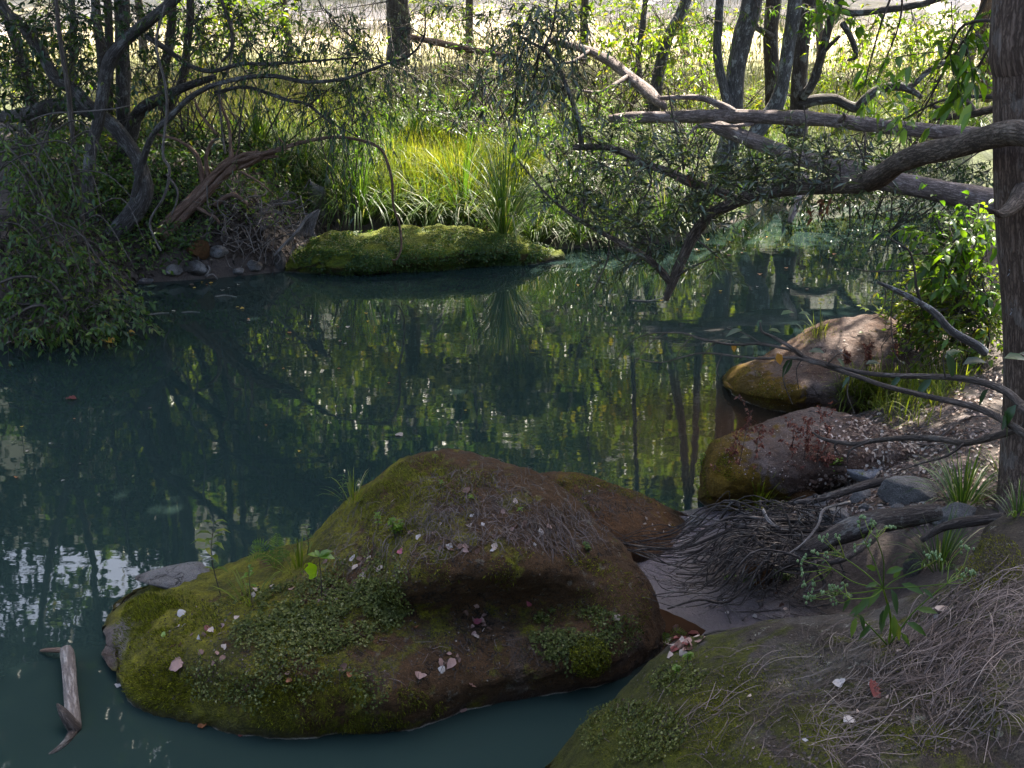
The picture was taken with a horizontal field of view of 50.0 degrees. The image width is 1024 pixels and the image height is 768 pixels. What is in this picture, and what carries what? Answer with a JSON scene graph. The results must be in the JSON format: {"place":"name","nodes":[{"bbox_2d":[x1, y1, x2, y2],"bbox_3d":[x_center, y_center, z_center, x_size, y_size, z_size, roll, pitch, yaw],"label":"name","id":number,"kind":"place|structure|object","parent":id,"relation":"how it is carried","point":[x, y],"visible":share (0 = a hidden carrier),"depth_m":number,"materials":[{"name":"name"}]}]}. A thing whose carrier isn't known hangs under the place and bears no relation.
{"place":"outdoors","nodes":[
{"label":"outdoors","id":0,"kind":"place"},
{"bbox_2d":[180,174,320,271],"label":"dry twigs","id":1,"kind":"object","parent":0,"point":[308,223],"visible":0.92,"depth_m":11.90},
{"bbox_2d":[0,198,994,767],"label":"water","id":2,"kind":"structure","parent":0,"point":[158,450],"depth_m":8.15,"materials":[{"name":"liquid"}]},
{"bbox_2d":[40,645,81,753],"bbox_3d":[-2.023,1.370,4.915,0.156,0.130,0.814,-8,22,-22],"label":"driftwood","id":3,"kind":"object","parent":2,"relation":"on","point":[69,712],"visible":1,"depth_m":4.83,"materials":[{"name":"grey wood"}]},
{"bbox_2d":[101,448,665,739],"bbox_3d":[-0.630,1.075,5.408,2.659,1.285,1.789,-8,21,-20],"label":"mossy boulder","id":4,"kind":"object","parent":2,"relation":"in","point":[457,693],"visible":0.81,"depth_m":4.91,"materials":[{"name":"stone"}]},
{"bbox_2d":[135,561,209,588],"bbox_3d":[-1.724,0.994,5.653,0.399,0.058,0.289,-9,22,-23],"label":"stone","id":5,"kind":"object","parent":4,"relation":"on","point":[170,576],"visible":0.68,"depth_m":5.64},
{"bbox_2d":[245,533,289,566],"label":"fern","id":6,"kind":"object","parent":4,"relation":"on","point":[256,547],"visible":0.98,"depth_m":5.33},
{"bbox_2d":[180,549,413,718],"bbox_3d":[-0.928,1.034,4.826,1.015,0.511,0.743,0,20,0],"label":"creeping herb","id":7,"kind":"object","parent":4,"relation":"on","point":[374,609],"visible":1,"depth_m":4.78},
{"bbox_2d":[111,453,651,734],"bbox_3d":[-0.643,0.918,5.074,2.613,0.800,1.284,0,20,0],"label":"moss","id":8,"kind":"object","parent":4,"relation":"on","point":[145,626],"visible":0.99,"depth_m":4.92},
{"bbox_2d":[128,481,649,707],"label":"crumbs","id":9,"kind":"object","parent":4,"relation":"on","point":[455,640],"visible":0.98,"depth_m":4.84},
{"bbox_2d":[290,459,657,693],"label":"fallen needles","id":10,"kind":"object","parent":4,"relation":"on","point":[515,533],"depth_m":5.03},
{"bbox_2d":[528,605,643,677],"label":"creeping herb","id":11,"kind":"object","parent":4,"relation":"on","point":[559,637],"visible":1,"depth_m":4.88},
{"bbox_2d":[567,635,611,679],"bbox_3d":[0.344,1.222,4.873,0.214,0.206,0.105,-5,21,-13],"label":"moss cushion","id":12,"kind":"object","parent":4,"relation":"on","point":[581,665],"visible":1,"depth_m":4.85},
{"bbox_2d":[0,0,1002,635],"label":"ground","id":13,"kind":"structure","parent":0,"point":[712,620],"depth_m":11.93,"materials":[{"name":"soil"}]},
{"bbox_2d":[0,0,79,133],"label":"leaning pole tree","id":14,"kind":"object","parent":13,"relation":"on","point":[3,54],"visible":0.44,"depth_m":12.73,"materials":[{"name":"green plant"}]},
{"bbox_2d":[0,3,102,141],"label":"bank shrub","id":15,"kind":"object","parent":13,"relation":"on","point":[41,69],"visible":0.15,"depth_m":13.98,"materials":[{"name":"green plant"}]},
{"bbox_2d":[0,119,173,366],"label":"trailing shrub","id":16,"kind":"object","parent":13,"relation":"on","point":[94,307],"visible":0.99,"depth_m":9.71,"materials":[{"name":"green plant"}]},
{"bbox_2d":[0,0,189,137],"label":"bank shrub","id":17,"kind":"object","parent":13,"relation":"on","point":[92,55],"visible":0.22,"depth_m":14.50,"materials":[{"name":"green plant"}]},
{"bbox_2d":[0,3,203,168],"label":"bare thicket","id":18,"kind":"object","parent":13,"relation":"on","point":[8,124],"visible":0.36,"depth_m":12.48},
{"bbox_2d":[54,0,149,115],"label":"slender tree","id":19,"kind":"object","parent":13,"relation":"on","point":[99,45],"visible":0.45,"depth_m":14.14,"materials":[{"name":"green plant"}]},
{"bbox_2d":[0,121,317,270],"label":"undergrowth","id":20,"kind":"object","parent":13,"relation":"on","point":[156,220],"visible":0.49,"depth_m":12.04,"materials":[{"name":"green plant"}]},
{"bbox_2d":[0,135,334,305],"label":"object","id":21,"kind":"object","parent":13,"relation":"on","point":[268,252],"visible":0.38,"depth_m":12.15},
{"bbox_2d":[91,0,266,158],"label":"upright tree","id":22,"kind":"object","parent":13,"relation":"on","point":[123,79],"visible":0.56,"depth_m":12.46,"materials":[{"name":"grey plant"}]},
{"bbox_2d":[150,104,240,162],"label":"bank shrub","id":23,"kind":"object","parent":13,"relation":"on","point":[178,133],"visible":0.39,"depth_m":13.66,"materials":[{"name":"green plant"}]},
{"bbox_2d":[131,0,313,111],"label":"tree foliage","id":24,"kind":"object","parent":13,"relation":"on","point":[187,34],"visible":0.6,"depth_m":14.66,"materials":[{"name":"green plant"}]},
{"bbox_2d":[171,0,300,100],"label":"bank shrub","id":25,"kind":"object","parent":13,"relation":"on","point":[279,18],"visible":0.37,"depth_m":17.09,"materials":[{"name":"green plant"}]},
{"bbox_2d":[88,0,398,154],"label":"bare thicket","id":26,"kind":"object","parent":13,"relation":"on","point":[239,121],"visible":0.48,"depth_m":14.04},
{"bbox_2d":[205,94,307,155],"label":"mat rush","id":27,"kind":"object","parent":13,"relation":"on","point":[257,128],"visible":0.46,"depth_m":14.26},
{"bbox_2d":[153,87,402,260],"bbox_3d":[-2.525,-2.228,11.663,2.888,1.725,0.598,5,21,15],"label":"twisted snag","id":28,"kind":"object","parent":13,"relation":"on","point":[222,170],"visible":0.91,"depth_m":11.78,"materials":[{"name":"brown wood"}]},
{"bbox_2d":[264,117,339,168],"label":"mat rush","id":29,"kind":"object","parent":13,"relation":"on","point":[306,160],"visible":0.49,"depth_m":14.11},
{"bbox_2d":[257,0,390,94],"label":"bank shrub","id":30,"kind":"object","parent":13,"relation":"on","point":[310,44],"visible":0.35,"depth_m":18.54,"materials":[{"name":"green plant"}]},
{"bbox_2d":[260,67,401,232],"bbox_3d":[-2.033,-2.871,13.837,1.558,2.193,1.919,18,26,40],"label":"bank shrub","id":31,"kind":"object","parent":13,"relation":"on","point":[335,174],"visible":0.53,"depth_m":13.51,"materials":[{"name":"green plant"}]},
{"bbox_2d":[280,139,394,230],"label":"mat rush","id":32,"kind":"object","parent":13,"relation":"on","point":[338,194],"visible":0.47,"depth_m":13.62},
{"bbox_2d":[276,131,442,231],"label":"mat rush","id":33,"kind":"object","parent":13,"relation":"on","point":[358,195],"visible":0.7,"depth_m":13.56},
{"bbox_2d":[300,0,468,66],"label":"distant trunk tree","id":34,"kind":"object","parent":13,"relation":"on","point":[396,13],"visible":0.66,"depth_m":21.55,"materials":[{"name":"green plant"}]},
{"bbox_2d":[348,164,429,225],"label":"mat rush","id":35,"kind":"object","parent":13,"relation":"on","point":[389,213],"visible":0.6,"depth_m":13.78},
{"bbox_2d":[0,71,786,239],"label":"undergrowth","id":36,"kind":"object","parent":13,"relation":"on","point":[126,172],"visible":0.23,"depth_m":13.59,"materials":[{"name":"green plant"}]},
{"bbox_2d":[310,48,476,132],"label":"bank shrub","id":37,"kind":"object","parent":13,"relation":"on","point":[408,93],"visible":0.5,"depth_m":16.26,"materials":[{"name":"green plant"}]},
{"bbox_2d":[0,0,836,240],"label":"leaning tree","id":38,"kind":"object","parent":13,"relation":"on","point":[142,192],"depth_m":11.21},
{"bbox_2d":[54,0,84,274],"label":"hanging vine","id":39,"kind":"object","parent":38,"relation":"hanging from","point":[66,81],"visible":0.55,"depth_m":10.30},
{"bbox_2d":[149,5,170,250],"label":"hanging vine","id":40,"kind":"object","parent":38,"relation":"hanging from","point":[166,117],"visible":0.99,"depth_m":10.97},
{"bbox_2d":[264,0,575,100],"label":"bare thicket","id":41,"kind":"object","parent":13,"relation":"on","point":[446,80],"visible":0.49,"depth_m":18.18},
{"bbox_2d":[285,223,564,274],"bbox_3d":[-1.005,-1.419,12.851,3.247,0.895,1.870,0,20,0],"label":"green boulder","id":42,"kind":"object","parent":13,"relation":"on","point":[333,262],"visible":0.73,"depth_m":12.25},
{"bbox_2d":[292,227,554,275],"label":"creeping herb","id":43,"kind":"object","parent":42,"relation":"on","point":[480,256],"visible":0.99,"depth_m":12.18,"materials":[{"name":"green plant"}]},
{"bbox_2d":[417,117,597,243],"bbox_3d":[0.012,-2.374,12.543,2.233,1.346,2.246,19,27,42],"label":"mat rush","id":44,"kind":"object","parent":42,"relation":"on","point":[502,223],"visible":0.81,"depth_m":12.54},
{"bbox_2d":[368,152,486,227],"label":"mat rush","id":45,"kind":"object","parent":13,"relation":"on","point":[426,221],"visible":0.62,"depth_m":13.70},
{"bbox_2d":[369,79,533,161],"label":"bank shrub","id":46,"kind":"object","parent":13,"relation":"on","point":[447,116],"visible":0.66,"depth_m":15.40,"materials":[{"name":"green plant"}]},
{"bbox_2d":[370,113,540,235],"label":"mat rush","id":47,"kind":"object","parent":13,"relation":"on","point":[465,176],"visible":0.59,"depth_m":13.64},
{"bbox_2d":[358,110,553,225],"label":"bright grass","id":48,"kind":"structure","parent":13,"relation":"on","point":[439,155],"depth_m":14.39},
{"bbox_2d":[398,0,555,104],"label":"bank shrub","id":49,"kind":"object","parent":13,"relation":"on","point":[465,18],"visible":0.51,"depth_m":20.30,"materials":[{"name":"green plant"}]},
{"bbox_2d":[408,0,551,47],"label":"bank shrub","id":50,"kind":"object","parent":13,"relation":"on","point":[496,10],"visible":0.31,"depth_m":26.55,"materials":[{"name":"green plant"}]},
{"bbox_2d":[426,30,535,124],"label":"bank shrub","id":51,"kind":"object","parent":13,"relation":"on","point":[508,98],"visible":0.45,"depth_m":17.48,"materials":[{"name":"green plant"}]},
{"bbox_2d":[1,0,980,131],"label":"meadow grass","id":52,"kind":"structure","parent":13,"relation":"on","point":[272,85],"depth_m":22.71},
{"bbox_2d":[384,1,659,140],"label":"bare thicket","id":53,"kind":"object","parent":13,"relation":"on","point":[481,101],"visible":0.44,"depth_m":15.97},
{"bbox_2d":[481,174,581,250],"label":"mat rush","id":54,"kind":"object","parent":13,"relation":"on","point":[532,239],"visible":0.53,"depth_m":13.35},
{"bbox_2d":[88,54,991,141],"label":"edge grass","id":55,"kind":"structure","parent":13,"relation":"on","point":[685,106],"depth_m":17.97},
{"bbox_2d":[513,173,596,241],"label":"mat rush","id":56,"kind":"object","parent":13,"relation":"on","point":[549,222],"visible":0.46,"depth_m":13.38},
{"bbox_2d":[510,111,632,205],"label":"bank shrub","id":57,"kind":"object","parent":13,"relation":"on","point":[585,164],"visible":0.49,"depth_m":13.91,"materials":[{"name":"green plant"}]},
{"bbox_2d":[493,0,669,107],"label":"bank shrub","id":58,"kind":"object","parent":13,"relation":"on","point":[600,37],"visible":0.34,"depth_m":19.00,"materials":[{"name":"green plant"}]},
{"bbox_2d":[535,184,627,254],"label":"mat rush","id":59,"kind":"object","parent":13,"relation":"on","point":[581,232],"visible":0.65,"depth_m":13.21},
{"bbox_2d":[519,76,662,195],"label":"bank shrub","id":60,"kind":"object","parent":13,"relation":"on","point":[589,121],"visible":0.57,"depth_m":14.10,"materials":[{"name":"green plant"}]},
{"bbox_2d":[533,0,664,58],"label":"bank shrub","id":61,"kind":"object","parent":13,"relation":"on","point":[609,2],"visible":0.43,"depth_m":25.85,"materials":[{"name":"green plant"}]},
{"bbox_2d":[549,37,667,109],"bbox_3d":[1.287,-4.576,16.046,1.132,0.848,2.974,-4,20,-10],"label":"leaning dead trunk","id":62,"kind":"object","parent":13,"relation":"on","point":[648,92],"visible":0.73,"depth_m":15.72,"materials":[{"name":"grey wood"}]},
{"bbox_2d":[540,471,688,562],"bbox_3d":[0.561,0.890,6.525,1.016,0.867,1.049,0,20,0],"label":"boulder","id":63,"kind":"object","parent":13,"relation":"on","point":[624,524],"visible":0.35,"depth_m":6.16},
{"bbox_2d":[254,75,992,247],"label":"bank grass","id":64,"kind":"structure","parent":13,"relation":"on","point":[681,171],"depth_m":15.73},
{"bbox_2d":[579,133,672,246],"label":"bank shrub","id":65,"kind":"object","parent":13,"relation":"on","point":[621,184],"visible":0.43,"depth_m":13.09,"materials":[{"name":"green plant"}]},
{"bbox_2d":[444,0,842,134],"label":"bare thicket","id":66,"kind":"object","parent":13,"relation":"on","point":[609,92],"visible":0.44,"depth_m":16.87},
{"bbox_2d":[575,0,715,110],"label":"mottled leaning tree","id":67,"kind":"object","parent":13,"relation":"on","point":[667,36],"visible":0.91,"depth_m":16.59,"materials":[{"name":"green plant"}]},
{"bbox_2d":[614,39,719,110],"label":"bank shrub","id":68,"kind":"object","parent":13,"relation":"on","point":[679,87],"visible":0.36,"depth_m":17.89,"materials":[{"name":"green plant"}]},
{"bbox_2d":[609,162,725,250],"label":"mat rush","id":69,"kind":"object","parent":13,"relation":"on","point":[668,212],"visible":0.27,"depth_m":13.51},
{"bbox_2d":[607,0,736,96],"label":"bank shrub","id":70,"kind":"object","parent":13,"relation":"on","point":[668,5],"visible":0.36,"depth_m":18.99,"materials":[{"name":"green plant"}]},
{"bbox_2d":[569,15,808,158],"bbox_3d":[2.724,-4.443,16.401,3.481,2.018,2.485,-6,21,-17],"label":"bare thicket","id":71,"kind":"object","parent":13,"relation":"on","point":[694,133],"visible":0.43,"depth_m":16.54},
{"bbox_2d":[652,0,792,169],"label":"twin trunk tree","id":72,"kind":"object","parent":13,"relation":"on","point":[731,84],"visible":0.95,"depth_m":15.56,"materials":[{"name":"grey plant"}]},
{"bbox_2d":[430,0,1023,302],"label":"overhanging branch","id":73,"kind":"object","parent":13,"relation":"on","point":[885,171],"visible":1,"depth_m":7.53,"materials":[{"name":"green plant"}]},
{"bbox_2d":[614,310,1023,437],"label":"bare branch","id":74,"kind":"object","parent":73,"relation":"attached to","point":[1015,399],"visible":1,"depth_m":4.27,"materials":[{"name":"grey plant"}]},
{"bbox_2d":[756,0,781,105],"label":"straight tree","id":75,"kind":"object","parent":13,"relation":"on","point":[770,37],"visible":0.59,"depth_m":16.37,"materials":[{"name":"grey plant"}]},
{"bbox_2d":[545,509,1023,767],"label":"needle strewn boulder","id":76,"kind":"object","parent":13,"relation":"on","point":[574,752],"visible":0.77,"depth_m":3.61,"materials":[{"name":"stone"}]},
{"bbox_2d":[577,661,709,762],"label":"creeping herb","id":77,"kind":"object","parent":76,"relation":"on","point":[647,748],"visible":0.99,"depth_m":3.93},
{"bbox_2d":[589,530,1023,767],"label":"moss","id":78,"kind":"object","parent":76,"relation":"on","point":[970,566],"visible":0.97,"depth_m":3.73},
{"bbox_2d":[602,555,1023,767],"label":"fallen needles","id":79,"kind":"object","parent":76,"relation":"on","point":[940,646],"visible":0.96,"depth_m":3.44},
{"bbox_2d":[615,544,1023,767],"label":"crumbs","id":80,"kind":"object","parent":76,"relation":"on","point":[934,712],"visible":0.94,"depth_m":3.46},
{"bbox_2d":[796,514,975,646],"bbox_3d":[1.219,0.644,3.557,0.588,0.527,0.256,0,20,0],"label":"budding weed","id":81,"kind":"object","parent":76,"relation":"on","point":[895,628],"visible":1,"depth_m":3.57,"materials":[{"name":"green plant"}]},
{"bbox_2d":[602,475,1003,614],"bbox_3d":[1.292,0.681,5.410,1.726,0.653,1.152,0,20,0],"label":"root tangle","id":82,"kind":"object","parent":13,"relation":"on","point":[847,530],"visible":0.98,"depth_m":5.20,"materials":[{"name":"grey plant"}]},
{"bbox_2d":[698,407,921,510],"bbox_3d":[2.086,0.642,7.039,1.880,0.982,1.198,0,20,0],"label":"flat topped boulder","id":83,"kind":"object","parent":13,"relation":"on","point":[718,485],"visible":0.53,"depth_m":6.47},
{"bbox_2d":[635,338,1002,531],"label":"leaf litter","id":84,"kind":"object","parent":13,"relation":"on","point":[873,465],"visible":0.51,"depth_m":6.46,"materials":[{"name":"brown plant"}]},
{"bbox_2d":[722,314,942,414],"bbox_3d":[2.559,0.004,8.705,1.794,1.043,1.548,0,20,0],"label":"sloping boulder","id":85,"kind":"object","parent":13,"relation":"on","point":[744,384],"visible":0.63,"depth_m":8.23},
{"bbox_2d":[700,326,841,505],"bbox_3d":[1.641,0.106,7.768,0.862,0.495,2.979,10,22,25],"label":"moss","id":86,"kind":"object","parent":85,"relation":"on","point":[723,459],"visible":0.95,"depth_m":6.65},
{"bbox_2d":[689,121,994,222],"bbox_3d":[3.813,-2.452,12.909,3.776,0.995,1.228,9,22,24],"label":"sloping log","id":87,"kind":"object","parent":13,"relation":"on","point":[949,193],"visible":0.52,"depth_m":12.81,"materials":[{"name":"wood"}]},
{"bbox_2d":[608,94,979,138],"bbox_3d":[3.958,-3.204,13.295,5.790,0.437,0.599,7,21,18],"label":"fallen log","id":88,"kind":"object","parent":87,"relation":"on","point":[733,117],"visible":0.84,"depth_m":13.65,"materials":[{"name":"grey wood"}]},
{"bbox_2d":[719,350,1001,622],"bbox_3d":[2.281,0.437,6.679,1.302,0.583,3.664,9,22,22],"label":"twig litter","id":89,"kind":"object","parent":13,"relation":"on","point":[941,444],"visible":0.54,"depth_m":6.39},
{"bbox_2d":[808,29,927,135],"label":"bank shrub","id":90,"kind":"object","parent":13,"relation":"on","point":[838,77],"visible":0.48,"depth_m":17.82,"materials":[{"name":"green plant"}]},
{"bbox_2d":[774,167,984,224],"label":"bank shrub","id":91,"kind":"object","parent":13,"relation":"on","point":[908,200],"visible":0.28,"depth_m":14.94,"materials":[{"name":"green plant"}]},
{"bbox_2d":[783,0,990,137],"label":"crooked limb tree","id":92,"kind":"object","parent":13,"relation":"on","point":[802,87],"visible":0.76,"depth_m":15.53,"materials":[{"name":"green plant"}]},
{"bbox_2d":[799,304,990,428],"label":"bank grass","id":93,"kind":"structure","parent":13,"relation":"on","point":[909,399],"depth_m":7.67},
{"bbox_2d":[812,158,992,230],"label":"bank shrub","id":94,"kind":"object","parent":13,"relation":"on","point":[928,168],"visible":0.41,"depth_m":13.83,"materials":[{"name":"green plant"}]},
{"bbox_2d":[877,475,940,505],"bbox_3d":[2.112,0.587,5.847,0.292,0.189,0.215,14,24,34],"label":"stone","id":95,"kind":"object","parent":13,"relation":"on","point":[893,490],"visible":0.78,"depth_m":5.78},
{"bbox_2d":[812,417,1023,473],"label":"branch","id":96,"kind":"object","parent":13,"relation":"on","point":[960,443],"visible":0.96,"depth_m":4.73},
{"bbox_2d":[850,236,988,360],"bbox_3d":[2.356,-0.484,6.315,0.867,0.744,0.054,0,20,0],"label":"slanting stick","id":97,"kind":"object","parent":13,"relation":"on","point":[980,348],"visible":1,"depth_m":6.33,"materials":[{"name":"grey wood"}]},
{"bbox_2d":[850,176,1001,368],"bbox_3d":[3.039,-0.765,7.587,1.079,1.319,1.195,-4,20,-10],"label":"broadleaf sapling","id":98,"kind":"object","parent":13,"relation":"on","point":[959,253],"visible":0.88,"depth_m":7.48,"materials":[{"name":"green plant"}]},
{"bbox_2d":[863,0,991,141],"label":"bank shrub","id":99,"kind":"object","parent":13,"relation":"on","point":[956,14],"visible":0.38,"depth_m":17.24,"materials":[{"name":"green plant"}]},
{"bbox_2d":[873,503,984,573],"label":"grass tuft","id":100,"kind":"object","parent":13,"relation":"on","point":[944,550],"visible":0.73,"depth_m":5.16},
{"bbox_2d":[857,239,1002,373],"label":"bright herb","id":101,"kind":"object","parent":13,"relation":"on","point":[920,328],"visible":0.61,"depth_m":7.67,"materials":[{"name":"green plant"}]},
{"bbox_2d":[889,80,977,174],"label":"bank shrub","id":102,"kind":"object","parent":13,"relation":"on","point":[915,117],"visible":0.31,"depth_m":16.05,"materials":[{"name":"green plant"}]},
{"bbox_2d":[903,0,991,102],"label":"pale trunk tree","id":103,"kind":"object","parent":13,"relation":"on","point":[987,6],"visible":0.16,"depth_m":18.06,"materials":[{"name":"green plant"}]},
{"bbox_2d":[904,444,1004,510],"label":"grass tuft","id":104,"kind":"object","parent":13,"relation":"on","point":[964,494],"visible":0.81,"depth_m":5.64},
{"bbox_2d":[939,502,976,522],"bbox_3d":[2.185,0.657,5.431,0.184,0.158,0.141,13,24,31],"label":"stone","id":105,"kind":"object","parent":13,"relation":"on","point":[962,509],"visible":0.43,"depth_m":5.39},
{"bbox_2d":[988,0,1023,514],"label":"tree trunk","id":106,"kind":"object","parent":13,"relation":"on","point":[1006,47],"visible":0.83,"depth_m":4.96,"materials":[{"name":"brown plant"}]},
{"bbox_2d":[795,0,876,49],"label":"hanging sprig","id":107,"kind":"object","parent":106,"relation":"hanging from","point":[829,11],"visible":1,"depth_m":8.52,"materials":[{"name":"green plant"}]},
{"bbox_2d":[839,0,914,117],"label":"hanging sprig","id":108,"kind":"object","parent":106,"relation":"hanging from","point":[862,109],"visible":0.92,"depth_m":9.57,"materials":[{"name":"green plant"}]},
{"bbox_2d":[850,0,991,142],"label":"hanging sprig","id":109,"kind":"object","parent":106,"relation":"hanging from","point":[960,66],"visible":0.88,"depth_m":5.88,"materials":[{"name":"green plant"}]},
{"bbox_2d":[866,33,991,165],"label":"hanging sprig","id":110,"kind":"object","parent":106,"relation":"hanging from","point":[893,123],"visible":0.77,"depth_m":7.78,"materials":[{"name":"green plant"}]},
{"bbox_2d":[822,47,991,173],"bbox_3d":[6.243,-4.072,16.647,3.083,2.309,2.298,-14,24,-34],"label":"bare thicket","id":111,"kind":"object","parent":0,"point":[899,145],"visible":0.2,"depth_m":16.69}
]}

